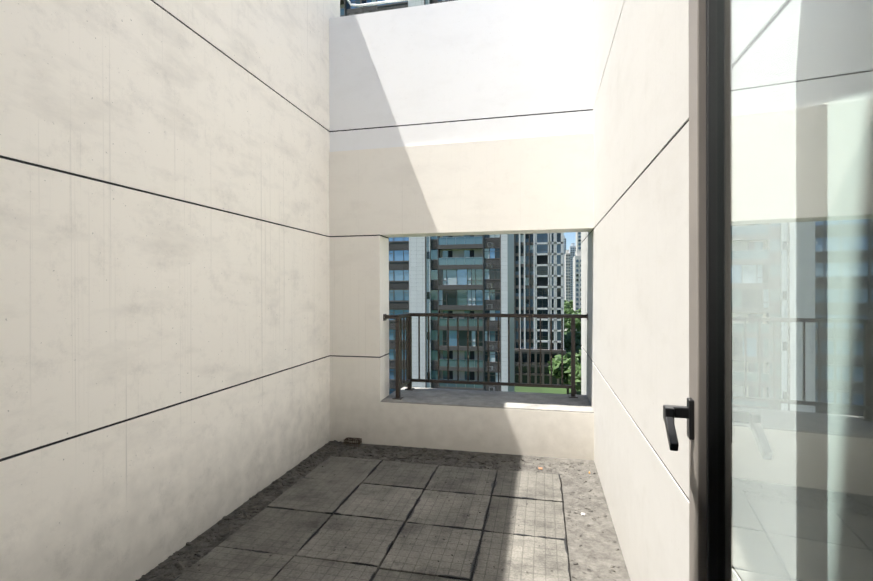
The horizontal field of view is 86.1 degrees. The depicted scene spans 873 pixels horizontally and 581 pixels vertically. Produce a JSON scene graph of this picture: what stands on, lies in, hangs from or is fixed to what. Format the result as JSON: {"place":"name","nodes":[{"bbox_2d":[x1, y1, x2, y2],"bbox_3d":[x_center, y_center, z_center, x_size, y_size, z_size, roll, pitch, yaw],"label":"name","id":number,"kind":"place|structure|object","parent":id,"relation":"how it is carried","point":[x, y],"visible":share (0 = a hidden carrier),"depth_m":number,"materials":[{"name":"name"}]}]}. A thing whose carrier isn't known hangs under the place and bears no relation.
{"place":"outdoors","nodes":[
{"label":"outdoors","id":0,"kind":"place"},
{"bbox_2d":[0,0,339,580],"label":"wall","id":1,"kind":"structure","parent":0,"point":[164,298],"depth_m":2.54,"materials":[{"name":"beige paint"}]},
{"bbox_2d":[135,440,630,580],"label":"balcony slab","id":2,"kind":"structure","parent":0,"point":[604,553],"depth_m":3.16,"materials":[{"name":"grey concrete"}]},
{"bbox_2d":[344,437,361,446],"bbox_3d":[-0.816,1.475,4.545,0.153,0.057,0.083,0,0,13],"label":"drain guard","id":3,"kind":"object","parent":2,"relation":"on","point":[346,440],"visible":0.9,"depth_m":4.54,"materials":[{"name":"brown metal"}]},
{"bbox_2d":[329,133,593,460],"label":"back wall","id":4,"kind":"structure","parent":2,"relation":"on","point":[379,198],"depth_m":4.43,"materials":[{"name":"beige paint"}]},
{"bbox_2d":[329,0,592,151],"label":"back wall","id":5,"kind":"structure","parent":4,"relation":"on","point":[457,71],"depth_m":4.37,"materials":[{"name":"white paint"}]},
{"bbox_2d":[381,387,593,412],"bbox_3d":[0.494,1.077,4.660,1.979,0.012,0.674,0,0,13],"label":"window sill","id":6,"kind":"structure","parent":4,"relation":"on","point":[509,400],"depth_m":4.58,"materials":[{"name":"grey concrete"}]},
{"bbox_2d":[383,313,587,399],"bbox_3d":[0.495,0.651,4.669,1.983,0.840,0.515,0,0,13],"label":"railing","id":7,"kind":"object","parent":6,"relation":"on","point":[398,352],"visible":1,"depth_m":4.83,"materials":[{"name":"black metal"}]},
{"bbox_2d":[372,466,569,580],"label":"floor joints","id":8,"kind":"object","parent":2,"relation":"on","point":[481,536],"depth_m":2.86,"materials":[{"name":"black"}]},
{"bbox_2d":[173,456,569,580],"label":"pavers","id":9,"kind":"object","parent":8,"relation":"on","point":[375,511],"visible":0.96,"depth_m":2.88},
{"bbox_2d":[179,461,558,578],"bbox_3d":[-0.354,1.477,2.276,1.949,0.010,3.394,0,0,13],"label":"paver grit","id":10,"kind":"object","parent":9,"relation":"on","point":[404,536],"visible":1,"depth_m":2.76,"materials":[{"name":"grey gravel"}]},
{"bbox_2d":[514,233,566,384],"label":"tower","id":11,"kind":"structure","parent":0,"point":[538,273],"depth_m":129.04,"materials":[{"name":"grey concrete"}]},
{"bbox_2d":[514,327,580,394],"bbox_3d":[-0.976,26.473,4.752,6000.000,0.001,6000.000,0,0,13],"label":"ground","id":12,"kind":"structure","parent":0,"point":[540,390],"depth_m":121.29,"materials":[{"name":"green plant"}]},
{"bbox_2d":[340,0,514,394],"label":"tower","id":13,"kind":"structure","parent":12,"relation":"on","point":[455,274],"depth_m":69.29,"materials":[{"name":"grey concrete"}]},
{"bbox_2d":[347,0,408,6],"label":"conduit","id":14,"kind":"object","parent":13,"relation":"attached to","point":[372,3],"visible":1,"depth_m":4.96,"materials":[{"name":"white"}]},
{"bbox_2d":[547,329,581,393],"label":"trees","id":15,"kind":"object","parent":12,"relation":"on","point":[556,366],"visible":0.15,"depth_m":107.71,"materials":[{"name":"green plant"}]},
{"bbox_2d":[564,299,580,331],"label":"trees","id":16,"kind":"object","parent":12,"relation":"on","point":[568,307],"visible":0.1,"depth_m":227.16,"materials":[{"name":"green plant"}]},
{"bbox_2d":[573,250,580,330],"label":"tower","id":17,"kind":"structure","parent":12,"relation":"on","point":[577,281],"depth_m":292.11,"materials":[{"name":"grey concrete"}]},
{"bbox_2d":[576,232,580,250],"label":"building","id":18,"kind":"structure","parent":12,"relation":"on","point":[578,240],"depth_m":373.23,"materials":[{"name":"grey concrete"}]},
{"bbox_2d":[564,236,565,301],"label":"tower","id":19,"kind":"structure","parent":0,"point":[564,254],"depth_m":679.70,"materials":[{"name":"grey concrete"}]},
{"bbox_2d":[564,250,570,301],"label":"tower","id":20,"kind":"structure","parent":0,"point":[567,274],"depth_m":457.27,"materials":[{"name":"grey concrete"}]},
{"bbox_2d":[564,232,575,249],"label":"sky","id":21,"kind":"structure","parent":0,"point":[570,237],"materials":[{"name":"blue"}]},
{"bbox_2d":[569,243,575,299],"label":"tower","id":22,"kind":"structure","parent":0,"point":[572,249],"depth_m":619.89,"materials":[{"name":"grey concrete"}]},
{"bbox_2d":[581,0,688,580],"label":"wall","id":23,"kind":"structure","parent":0,"point":[635,307],"depth_m":2.15,"materials":[{"name":"beige paint"}]},
{"bbox_2d":[663,0,872,580],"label":"door leaf","id":24,"kind":"object","parent":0,"point":[776,412],"visible":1,"depth_m":0.49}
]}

